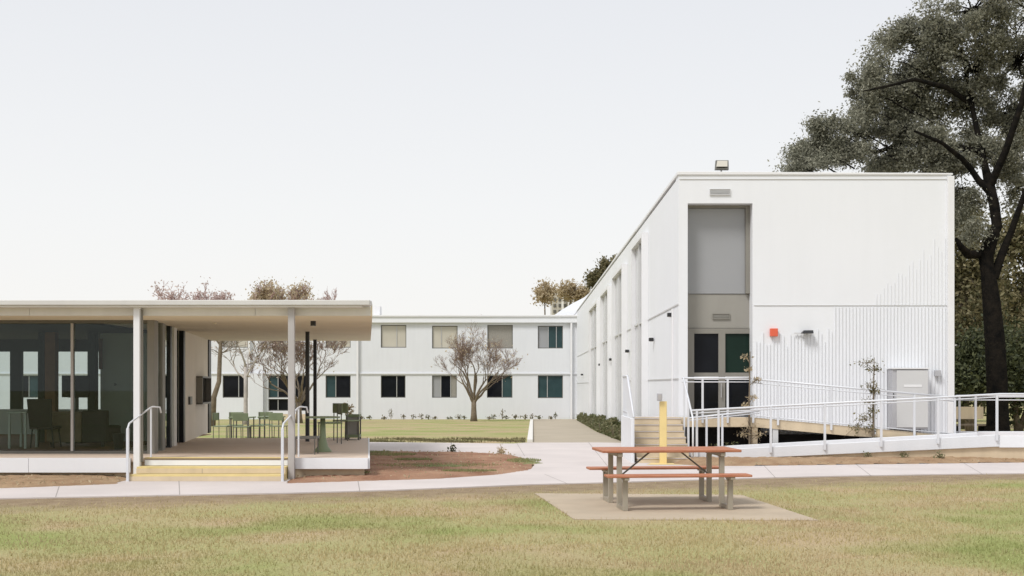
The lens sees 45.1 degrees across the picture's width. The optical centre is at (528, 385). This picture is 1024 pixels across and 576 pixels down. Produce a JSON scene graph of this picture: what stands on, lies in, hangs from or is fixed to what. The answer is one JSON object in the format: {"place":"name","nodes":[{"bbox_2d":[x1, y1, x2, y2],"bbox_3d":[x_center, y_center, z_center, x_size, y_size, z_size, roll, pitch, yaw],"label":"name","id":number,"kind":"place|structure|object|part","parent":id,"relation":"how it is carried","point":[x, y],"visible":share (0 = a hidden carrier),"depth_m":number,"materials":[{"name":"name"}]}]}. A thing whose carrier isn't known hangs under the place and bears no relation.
{"place":"outdoors","nodes":[
{"label":"outdoors","id":0,"kind":"place"},
{"bbox_2d":[0,474,125,487],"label":"soil","id":1,"kind":"structure","parent":0,"point":[67,480],"depth_m":19.93,"materials":[{"name":"brown soil"}]},
{"bbox_2d":[246,436,525,442],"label":"grass","id":2,"kind":"structure","parent":0,"point":[447,439],"depth_m":36.34,"materials":[{"name":"green plant"}]},
{"bbox_2d":[288,451,532,482],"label":"soil","id":3,"kind":"structure","parent":0,"point":[414,471],"depth_m":22.98,"materials":[{"name":"brown soil"}]},
{"bbox_2d":[447,444,456,451],"bbox_3d":[-1.775,1.505,28.827,0.236,0.278,0.214,0,0,39],"label":"weed","id":4,"kind":"object","parent":3,"relation":"on","point":[453,447],"visible":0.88,"depth_m":28.82,"materials":[{"name":"green plant"}]},
{"bbox_2d":[365,450,540,472],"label":"weeds","id":5,"kind":"object","parent":3,"relation":"on","point":[386,453],"visible":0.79,"depth_m":24.09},
{"bbox_2d":[496,444,506,453],"bbox_3d":[-0.628,1.485,28.359,0.258,0.297,0.214,0,0,19],"label":"weed","id":6,"kind":"object","parent":3,"relation":"on","point":[501,451],"visible":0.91,"depth_m":28.34,"materials":[{"name":"beige plant"}]},
{"bbox_2d":[0,449,1016,484],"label":"leaf litter","id":7,"kind":"object","parent":3,"relation":"on","point":[366,470],"visible":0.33,"depth_m":22.94,"materials":[{"name":"beige plant"}]},
{"bbox_2d":[415,464,465,466],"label":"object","id":8,"kind":"structure","parent":0,"point":[442,465],"depth_m":23.52,"materials":[{"name":"green plant"}]},
{"bbox_2d":[0,401,1023,575],"bbox_3d":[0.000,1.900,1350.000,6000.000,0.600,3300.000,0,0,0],"label":"ground","id":9,"kind":"structure","parent":0,"point":[446,428],"depth_m":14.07,"materials":[{"name":"green plant"}]},
{"bbox_2d":[147,280,209,299],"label":"roofline tree","id":10,"kind":"object","parent":9,"relation":"on","point":[172,297],"visible":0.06,"depth_m":97.41,"materials":[{"name":"brown plant"}]},
{"bbox_2d":[0,300,371,478],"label":"pavilion","id":11,"kind":"structure","parent":9,"relation":"on","point":[154,352],"depth_m":23.61,"materials":[{"name":"white paint"}]},
{"bbox_2d":[6,411,37,448],"bbox_3d":[-9.945,0.870,24.250,0.406,0.720,0.700,0,0,0],"label":"dining table","id":12,"kind":"object","parent":11,"relation":"on","point":[25,430],"visible":0.78,"depth_m":23.97,"materials":[{"name":"paint"}]},
{"bbox_2d":[27,399,61,447],"bbox_3d":[-9.492,0.746,24.153,0.572,0.972,0.794,0,0,0],"label":"lounge chair","id":13,"kind":"object","parent":11,"relation":"on","point":[39,413],"visible":1,"depth_m":23.97,"materials":[{"name":"grey fabric"}]},
{"bbox_2d":[62,375,89,442],"bbox_3d":[-9.643,0.508,26.300,0.575,1.439,0.400,0,0,0],"label":"television on stand","id":14,"kind":"object","parent":11,"relation":"on","point":[82,385],"visible":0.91,"depth_m":26.20,"materials":[{"name":"black plastic"}]},
{"bbox_2d":[47,410,120,446],"bbox_3d":[-9.035,0.865,25.050,1.214,0.730,0.900,0,0,0],"label":"sofa","id":15,"kind":"object","parent":11,"relation":"on","point":[92,426],"visible":0.81,"depth_m":24.60,"materials":[{"name":"green fabric"}]},
{"bbox_2d":[112,433,123,449],"bbox_3d":[-7.856,1.073,23.600,0.220,0.307,0.220,0,0,0],"label":"waste bin","id":16,"kind":"object","parent":11,"relation":"on","point":[118,439],"visible":1,"depth_m":23.53,"materials":[{"name":"black metal"}]},
{"bbox_2d":[177,331,177,442],"bbox_3d":[-7.527,0.028,26.151,0.030,2.425,1.194,0,0,-9],"label":"sliding door","id":17,"kind":"structure","parent":11,"relation":"in","point":[177,331],"depth_m":26.63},
{"bbox_2d":[188,396,191,404],"bbox_3d":[-7.630,0.341,27.789,0.047,0.179,0.412,0,0,-9],"label":"control panel","id":18,"kind":"object","parent":11,"relation":"attached to","point":[190,400],"visible":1,"depth_m":27.60,"materials":[{"name":"brown metal"}]},
{"bbox_2d":[196,376,210,403],"bbox_3d":[-7.969,0.115,30.244,0.156,0.670,2.175,0,0,-9],"label":"wall window box","id":19,"kind":"object","parent":11,"relation":"attached to","point":[203,389],"visible":1,"depth_m":29.83,"materials":[{"name":"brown metal"}]},
{"bbox_2d":[295,436,319,454],"bbox_3d":[-4.014,1.080,22.300,0.403,0.320,0.400,0,0,0],"label":"bench","id":20,"kind":"object","parent":11,"relation":"on","point":[309,437],"visible":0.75,"depth_m":22.11,"materials":[{"name":"grey metal"}]},
{"bbox_2d":[305,416,339,451],"bbox_3d":[-3.843,0.910,23.000,0.640,0.660,0.640,0,0,0],"label":"pedestal table","id":21,"kind":"object","parent":11,"relation":"on","point":[323,445],"visible":0.95,"depth_m":22.95,"materials":[{"name":"green metal"}]},
{"bbox_2d":[318,404,341,443],"bbox_3d":[-4.224,0.820,26.200,0.440,0.840,0.440,0,0,-21],"label":"outdoor chair","id":22,"kind":"object","parent":11,"relation":"on","point":[339,408],"visible":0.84,"depth_m":26.16,"materials":[{"name":"green metal"}]},
{"bbox_2d":[333,403,359,440],"bbox_3d":[-4.113,0.820,27.800,0.440,0.840,0.440,0,0,31],"label":"outdoor chair","id":23,"kind":"object","parent":11,"relation":"on","point":[344,407],"visible":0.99,"depth_m":27.64,"materials":[{"name":"green metal"}]},
{"bbox_2d":[345,401,360,439],"bbox_3d":[-4.069,0.795,28.250,0.406,0.891,0.400,0,0,0],"label":"planter box","id":24,"kind":"object","parent":11,"relation":"on","point":[352,429],"visible":0.65,"depth_m":28.08,"materials":[{"name":"black metal"}]},
{"bbox_2d":[192,276,234,299],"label":"roofline tree","id":25,"kind":"object","parent":9,"relation":"on","point":[222,296],"visible":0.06,"depth_m":98.03,"materials":[{"name":"brown plant"}]},
{"bbox_2d":[212,413,229,437],"bbox_3d":[-8.942,1.218,36.000,0.440,0.840,0.440,0,0,10],"label":"outdoor chair","id":26,"kind":"object","parent":9,"relation":"on","point":[215,416],"visible":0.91,"depth_m":35.83,"materials":[{"name":"green metal"}]},
{"bbox_2d":[211,341,245,425],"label":"leaning tree","id":27,"kind":"object","parent":9,"relation":"on","point":[217,385],"visible":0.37,"depth_m":57.92,"materials":[{"name":"brown plant"}]},
{"bbox_2d":[227,412,243,437],"bbox_3d":[-8.904,1.236,37.400,0.440,0.840,0.440,0,0,-6],"label":"outdoor chair","id":28,"kind":"object","parent":9,"relation":"on","point":[230,414],"visible":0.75,"depth_m":37.57,"materials":[{"name":"green metal"}]},
{"bbox_2d":[233,413,250,437],"bbox_3d":[-8.198,1.208,35.200,0.440,0.840,0.440,0,0,-3],"label":"outdoor chair","id":29,"kind":"object","parent":9,"relation":"on","point":[240,416],"visible":0.9,"depth_m":34.98,"materials":[{"name":"green metal"}]},
{"bbox_2d":[229,416,255,437],"bbox_3d":[-8.408,1.281,36.200,0.630,0.720,0.800,0,0,0],"label":"outdoor table","id":30,"kind":"object","parent":9,"relation":"on","point":[253,417],"visible":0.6,"depth_m":35.85,"materials":[{"name":"green metal"}]},
{"bbox_2d":[211,295,281,424],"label":"pale tree","id":31,"kind":"object","parent":9,"relation":"on","point":[246,374],"visible":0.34,"depth_m":61.93,"materials":[{"name":"brown plant"}]},
{"bbox_2d":[250,412,264,437],"bbox_3d":[-8.052,1.226,36.600,0.440,0.840,0.440,0,0,-10],"label":"outdoor chair","id":32,"kind":"object","parent":9,"relation":"on","point":[259,426],"visible":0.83,"depth_m":36.43,"materials":[{"name":"green metal"}]},
{"bbox_2d":[258,412,272,437],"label":"outdoor chair","id":33,"kind":"object","parent":9,"relation":"on","point":[262,413],"visible":0.62,"depth_m":38.38,"materials":[{"name":"green metal"}]},
{"bbox_2d":[245,276,286,299],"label":"roofline tree","id":34,"kind":"object","parent":9,"relation":"on","point":[266,292],"visible":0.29,"depth_m":96.05,"materials":[{"name":"brown plant"}]},
{"bbox_2d":[258,416,285,437],"bbox_3d":[-7.758,1.294,37.200,0.684,0.720,0.800,0,0,0],"label":"outdoor table","id":35,"kind":"object","parent":9,"relation":"on","point":[259,417],"visible":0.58,"depth_m":36.85,"materials":[{"name":"green metal"}]},
{"bbox_2d":[269,413,287,437],"bbox_3d":[-7.357,1.221,36.200,0.440,0.840,0.440,0,0,8],"label":"outdoor chair","id":36,"kind":"object","parent":9,"relation":"on","point":[275,416],"visible":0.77,"depth_m":35.99,"materials":[{"name":"green metal"}]},
{"bbox_2d":[0,306,576,418],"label":"apartment block","id":37,"kind":"structure","parent":9,"relation":"on","point":[386,370],"depth_m":80.00,"materials":[{"name":"white paint"}]},
{"bbox_2d":[23,375,37,397],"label":"window","id":38,"kind":"structure","parent":37,"relation":"in","point":[30,382],"depth_m":80.12,"materials":[{"name":"teal glass"}]},
{"bbox_2d":[223,375,243,397],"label":"window","id":39,"kind":"structure","parent":37,"relation":"in","point":[233,385],"depth_m":80.12,"materials":[{"name":"black glass"}]},
{"bbox_2d":[223,341,247,347],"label":"window","id":40,"kind":"structure","parent":37,"relation":"in","point":[240,343],"depth_m":80.12,"materials":[{"name":"beige glass"}]},
{"bbox_2d":[269,375,304,397],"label":"window","id":41,"kind":"structure","parent":37,"relation":"in","point":[275,381],"depth_m":80.12,"materials":[{"name":"black glass"}]},
{"bbox_2d":[269,399,304,410],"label":"window","id":42,"kind":"structure","parent":37,"relation":"in","point":[274,404],"depth_m":80.12,"materials":[{"name":"black glass"}]},
{"bbox_2d":[326,341,350,347],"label":"window","id":43,"kind":"structure","parent":37,"relation":"in","point":[348,345],"depth_m":80.12,"materials":[{"name":"beige glass"}]},
{"bbox_2d":[326,375,350,397],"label":"window","id":44,"kind":"structure","parent":37,"relation":"in","point":[337,386],"depth_m":80.12,"materials":[{"name":"black glass"}]},
{"bbox_2d":[381,375,404,397],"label":"window","id":45,"kind":"structure","parent":37,"relation":"in","point":[392,386],"depth_m":80.12,"materials":[{"name":"black glass"}]},
{"bbox_2d":[381,325,405,347],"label":"window","id":46,"kind":"structure","parent":37,"relation":"in","point":[392,336],"depth_m":80.12,"materials":[{"name":"brown metal"}]},
{"bbox_2d":[432,375,456,397],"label":"window","id":47,"kind":"structure","parent":37,"relation":"in","point":[443,386],"depth_m":80.12,"materials":[{"name":"white metal"}]},
{"bbox_2d":[432,326,457,347],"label":"window","id":48,"kind":"structure","parent":37,"relation":"in","point":[440,334],"depth_m":80.12,"materials":[{"name":"beige glass"}]},
{"bbox_2d":[487,375,511,397],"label":"window","id":49,"kind":"structure","parent":37,"relation":"in","point":[502,388],"depth_m":80.12,"materials":[{"name":"black glass"}]},
{"bbox_2d":[487,325,512,347],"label":"window","id":50,"kind":"structure","parent":37,"relation":"in","point":[505,332],"depth_m":80.12,"materials":[{"name":"brown metal"}]},
{"bbox_2d":[538,326,562,347],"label":"window","id":51,"kind":"structure","parent":37,"relation":"in","point":[548,336],"depth_m":80.12,"materials":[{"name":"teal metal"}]},
{"bbox_2d":[538,375,562,397],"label":"window","id":52,"kind":"structure","parent":37,"relation":"in","point":[549,386],"depth_m":80.12,"materials":[{"name":"teal glass"}]},
{"bbox_2d":[235,341,349,422],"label":"bare tree","id":53,"kind":"object","parent":9,"relation":"on","point":[299,400],"visible":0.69,"depth_m":65.84,"materials":[{"name":"brown plant"}]},
{"bbox_2d":[274,276,319,299],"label":"roofline tree","id":54,"kind":"object","parent":9,"relation":"on","point":[299,292],"visible":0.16,"depth_m":98.35,"materials":[{"name":"brown plant"}]},
{"bbox_2d":[318,289,336,299],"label":"roofline tree","id":55,"kind":"object","parent":9,"relation":"on","point":[327,297],"visible":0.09,"depth_m":94.39,"materials":[{"name":"brown plant"}]},
{"bbox_2d":[431,321,527,420],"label":"bare tree","id":56,"kind":"object","parent":9,"relation":"on","point":[464,352],"visible":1,"depth_m":71.76,"materials":[{"name":"brown plant"}]},
{"bbox_2d":[527,419,532,441],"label":"kerb","id":57,"kind":"structure","parent":9,"relation":"on","point":[530,435],"depth_m":42.76,"materials":[{"name":"white paint"}]},
{"bbox_2d":[530,277,589,314],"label":"olive tree","id":58,"kind":"object","parent":9,"relation":"on","point":[570,292],"visible":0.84,"depth_m":102.92,"materials":[{"name":"green plant"}]},
{"bbox_2d":[579,252,616,290],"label":"olive tree","id":59,"kind":"object","parent":9,"relation":"on","point":[593,277],"visible":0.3,"depth_m":99.55,"materials":[{"name":"green plant"}]},
{"bbox_2d":[576,412,620,440],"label":"hedge","id":60,"kind":"object","parent":9,"relation":"on","point":[609,427],"visible":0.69,"depth_m":44.81,"materials":[{"name":"green plant"}]},
{"bbox_2d":[574,171,953,437],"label":"white hall","id":61,"kind":"structure","parent":9,"relation":"on","point":[847,268],"depth_m":28.00,"materials":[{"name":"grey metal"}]},
{"bbox_2d":[589,300,599,415],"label":"window","id":62,"kind":"structure","parent":61,"relation":"in","point":[594,311],"depth_m":58.93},
{"bbox_2d":[600,286,611,419],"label":"window","id":63,"kind":"structure","parent":61,"relation":"in","point":[606,295],"depth_m":50.85,"materials":[{"name":"white metal"}]},
{"bbox_2d":[612,264,626,421],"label":"window","id":64,"kind":"structure","parent":61,"relation":"in","point":[619,278],"depth_m":43.89,"materials":[{"name":"white metal"}]},
{"bbox_2d":[631,232,647,415],"bbox_3d":[3.263,-1.375,36.385,0.188,5.850,3.481,0,0,0],"label":"window","id":65,"kind":"structure","parent":61,"relation":"in","point":[639,249],"depth_m":36.33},
{"bbox_2d":[688,328,749,414],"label":"entrance doors","id":66,"kind":"structure","parent":61,"relation":"in","point":[712,352],"depth_m":28.41,"materials":[{"name":"glass"}]},
{"bbox_2d":[710,189,729,193],"bbox_3d":[4.345,-4.390,27.985,0.470,0.144,0.029,0,0,0],"label":"vent grille","id":67,"kind":"object","parent":61,"relation":"attached to","point":[719,191],"visible":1,"depth_m":27.98,"materials":[{"name":"white metal"}]},
{"bbox_2d":[712,314,729,318],"bbox_3d":[4.433,-1.588,28.384,0.404,0.128,0.029,0,0,0],"label":"vent grille","id":68,"kind":"object","parent":61,"relation":"attached to","point":[720,316],"visible":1,"depth_m":28.38,"materials":[{"name":"beige metal"}]},
{"bbox_2d":[715,160,728,171],"bbox_3d":[4.405,-4.994,28.150,0.343,0.327,0.297,0,0,0],"label":"floodlight","id":69,"kind":"object","parent":61,"relation":"on","point":[720,165],"visible":1,"depth_m":28.07,"materials":[{"name":"white metal"}]},
{"bbox_2d":[770,328,777,335],"bbox_3d":[5.559,-1.201,27.949,0.172,0.181,0.098,0,0,0],"label":"alarm box","id":70,"kind":"object","parent":61,"relation":"attached to","point":[773,331],"visible":1,"depth_m":27.90,"materials":[{"name":"red plastic"}]},
{"bbox_2d":[794,330,813,333],"bbox_3d":[6.226,-1.210,27.900,0.411,0.072,0.196,0,0,0],"label":"wall light","id":71,"kind":"object","parent":61,"relation":"attached to","point":[807,332],"visible":1,"depth_m":27.84,"materials":[{"name":"black metal"}]},
{"bbox_2d":[887,368,929,428],"bbox_3d":[8.547,0.292,27.765,0.841,1.375,0.410,0,0,0],"label":"electrical cabinet","id":72,"kind":"object","parent":61,"relation":"attached to","point":[911,380],"visible":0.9,"depth_m":27.57,"materials":[{"name":"grey metal"}]},
{"bbox_3d":[8.587,0.302,27.587,0.701,1.275,0.023,0,0,0],"label":"door","id":73,"kind":"part","parent":72,"relation":"part of","materials":[{"name":"grey metal"}]},
{"bbox_2d":[934,370,940,375],"bbox_3d":[9.262,-0.275,27.920,0.136,0.136,0.080,0,0,0],"label":"junction box","id":74,"kind":"object","parent":61,"relation":"attached to","point":[937,372],"visible":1,"depth_m":27.88,"materials":[{"name":"grey metal"}]},
{"bbox_2d":[681,417,1023,458],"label":"access ramp","id":75,"kind":"structure","parent":9,"relation":"on","point":[842,441],"depth_m":25.58,"materials":[{"name":"concrete"}]},
{"bbox_2d":[682,377,693,457],"bbox_3d":[3.360,0.710,26.015,0.040,1.780,1.670,0,0,0],"label":"stair handrail","id":76,"kind":"object","parent":75,"relation":"attached to","point":[684,390],"visible":0.78,"depth_m":25.93,"materials":[{"name":"white metal"}]},
{"bbox_2d":[682,377,750,422],"bbox_3d":[4.100,0.319,26.900,1.520,1.001,0.044,0,0,0],"label":"railing","id":77,"kind":"object","parent":75,"relation":"attached to","point":[702,381],"visible":1,"depth_m":26.88,"materials":[{"name":"white metal"}]},
{"bbox_2d":[689,410,759,445],"bbox_3d":[4.215,1.054,26.700,1.574,1.051,0.044,0,0,0],"label":"railing","id":78,"kind":"object","parent":75,"relation":"attached to","point":[706,418],"visible":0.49,"depth_m":26.68,"materials":[{"name":"white metal"}]},
{"bbox_2d":[752,378,955,435],"bbox_3d":[7.100,0.532,26.900,4.444,1.386,0.044,0,0,0],"label":"railing","id":79,"kind":"object","parent":75,"relation":"attached to","point":[914,430],"visible":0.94,"depth_m":26.88,"materials":[{"name":"white metal"}]},
{"bbox_2d":[692,393,1023,456],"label":"railing","id":80,"kind":"object","parent":75,"relation":"on","point":[938,400],"visible":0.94,"depth_m":25.47,"materials":[{"name":"white metal"}]},
{"bbox_2d":[956,395,1023,432],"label":"railing","id":81,"kind":"object","parent":75,"relation":"on","point":[975,415],"visible":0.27,"depth_m":28.83,"materials":[{"name":"white metal"}]},
{"bbox_2d":[767,0,1023,430],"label":"tree","id":82,"kind":"object","parent":9,"relation":"on","point":[907,97],"visible":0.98,"depth_m":33.90,"materials":[{"name":"green plant"}]},
{"bbox_2d":[956,407,985,430],"bbox_3d":[13.607,1.164,38.075,1.030,1.000,0.550,0,0,0],"label":"park bench","id":83,"kind":"object","parent":9,"relation":"on","point":[967,412],"visible":0.36,"depth_m":38.27,"materials":[{"name":"beige wood"}]},
{"bbox_2d":[956,271,1019,421],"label":"shrubby tree","id":84,"kind":"object","parent":9,"relation":"on","point":[1014,329],"depth_m":69.86,"materials":[{"name":"green plant"}]},
{"bbox_2d":[954,316,1023,430],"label":"bush","id":85,"kind":"object","parent":9,"relation":"on","point":[969,365],"visible":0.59,"depth_m":45.43,"materials":[{"name":"green plant"}]},
{"bbox_2d":[954,198,1023,428],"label":"shrubby tree","id":86,"kind":"object","parent":9,"relation":"on","point":[966,285],"visible":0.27,"depth_m":51.37,"materials":[{"name":"green plant"}]},
{"bbox_2d":[957,303,1023,430],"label":"bush","id":87,"kind":"object","parent":9,"relation":"on","point":[1017,422],"visible":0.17,"depth_m":46.70,"materials":[{"name":"green plant"}]},
{"bbox_2d":[969,198,1023,345],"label":"shrubby tree","id":88,"kind":"object","parent":9,"relation":"on","point":[1015,248],"visible":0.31,"depth_m":55.14,"materials":[{"name":"green plant"}]},
{"bbox_2d":[0,442,1023,498],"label":"path","id":89,"kind":"structure","parent":0,"point":[567,462],"depth_m":21.64,"materials":[{"name":"concrete"}]},
{"bbox_2d":[129,457,287,480],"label":"pavilion steps","id":90,"kind":"structure","parent":89,"relation":"on","point":[208,473],"depth_m":20.66,"materials":[{"name":"yellow paint"}]},
{"bbox_2d":[126,406,161,480],"bbox_3d":[-6.556,0.977,20.881,0.147,1.246,1.169,0,0,11],"label":"step handrail","id":91,"kind":"object","parent":90,"relation":"attached to","point":[127,448],"visible":0.83,"depth_m":20.41,"materials":[{"name":"white metal"}]},
{"bbox_2d":[281,406,308,480],"bbox_3d":[-4.004,0.977,20.881,0.147,1.246,1.169,0,0,11],"label":"step handrail","id":92,"kind":"object","parent":90,"relation":"attached to","point":[282,448],"visible":0.88,"depth_m":20.32,"materials":[{"name":"white metal"}]},
{"bbox_2d":[621,375,634,462],"bbox_3d":[2.130,0.688,26.494,0.074,1.824,2.811,0,0,0],"label":"stair guard","id":93,"kind":"object","parent":89,"relation":"on","point":[627,427],"visible":0.97,"depth_m":26.37,"materials":[{"name":"white paint"}]},
{"bbox_2d":[634,416,690,464],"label":"entrance stairs","id":94,"kind":"structure","parent":89,"relation":"on","point":[646,431],"depth_m":25.90,"materials":[{"name":"concrete"}]},
{"bbox_2d":[657,393,666,462],"bbox_3d":[2.696,0.881,24.961,0.200,1.439,0.218,0,0,0],"label":"intercom post","id":95,"kind":"object","parent":94,"relation":"on","point":[662,427],"visible":0.9,"depth_m":24.93,"materials":[{"name":"yellow metal"}]},
{"bbox_2d":[0,0,1023,314],"label":"sky","id":96,"kind":"structure","parent":0,"point":[404,157],"materials":[{"name":"white"}]},
{"bbox_2d":[519,460,539,464],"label":"ground","id":97,"kind":"structure","parent":0,"point":[530,463],"depth_m":24.90,"materials":[{"name":"green plant"}]},
{"bbox_2d":[550,295,573,314],"bbox_3d":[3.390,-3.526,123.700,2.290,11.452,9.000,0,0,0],"label":"distant apartment tower","id":98,"kind":"structure","parent":0,"point":[558,306],"depth_m":120.00,"materials":[{"name":"white paint"}]},
{"bbox_2d":[555,295,586,314],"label":"wing","id":99,"kind":"structure","parent":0,"point":[572,308],"depth_m":84.20,"materials":[{"name":"white paint"}]},
{"bbox_2d":[527,419,620,442],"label":"pavement","id":100,"kind":"structure","parent":0,"point":[557,430],"depth_m":44.41,"materials":[{"name":"beige concrete"}]},
{"bbox_2d":[535,493,817,520],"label":"pavement","id":101,"kind":"structure","parent":0,"point":[586,506],"depth_m":15.90,"materials":[{"name":"beige concrete"}]},
{"bbox_2d":[586,446,751,510],"bbox_3d":[1.820,1.213,16.419,1.860,0.750,1.797,0,0,-6],"label":"picnic table","id":102,"kind":"object","parent":101,"relation":"on","point":[623,478],"visible":1,"depth_m":16.13,"materials":[{"name":"brown wood"}]},
{"bbox_2d":[673,456,1023,465],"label":"soil","id":103,"kind":"structure","parent":0,"point":[751,461],"depth_m":24.95,"materials":[{"name":"brown soil"}]},
{"bbox_2d":[708,439,738,445],"bbox_3d":[4.402,1.388,26.891,1.381,0.654,0.311,0,0,0],"label":"shrub","id":104,"kind":"object","parent":103,"relation":"on","point":[725,444],"visible":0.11,"depth_m":26.87,"materials":[{"name":"green plant"}]},
{"bbox_2d":[737,352,767,443],"bbox_3d":[4.850,0.422,26.879,0.722,2.317,0.575,0,0,0],"label":"sapling","id":105,"kind":"object","parent":103,"relation":"on","point":[749,369],"visible":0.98,"depth_m":26.85,"materials":[{"name":"green plant"}]},
{"bbox_2d":[848,358,884,437],"bbox_3d":[7.315,0.462,26.856,0.863,2.237,0.582,0,0,0],"label":"sapling","id":106,"kind":"object","parent":103,"relation":"on","point":[872,411],"visible":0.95,"depth_m":26.86,"materials":[{"name":"green plant"}]},
{"bbox_2d":[899,451,908,457],"bbox_3d":[7.777,1.459,25.407,0.359,0.230,0.181,0,0,0],"label":"weed","id":107,"kind":"object","parent":103,"relation":"on","point":[904,454],"visible":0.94,"depth_m":25.40,"materials":[{"name":"green plant"}]},
{"bbox_2d":[933,450,944,457],"bbox_3d":[8.456,1.461,25.399,0.275,0.245,0.176,0,0,0],"label":"weed","id":108,"kind":"object","parent":103,"relation":"on","point":[940,455],"visible":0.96,"depth_m":25.39,"materials":[{"name":"green plant"}]}
]}

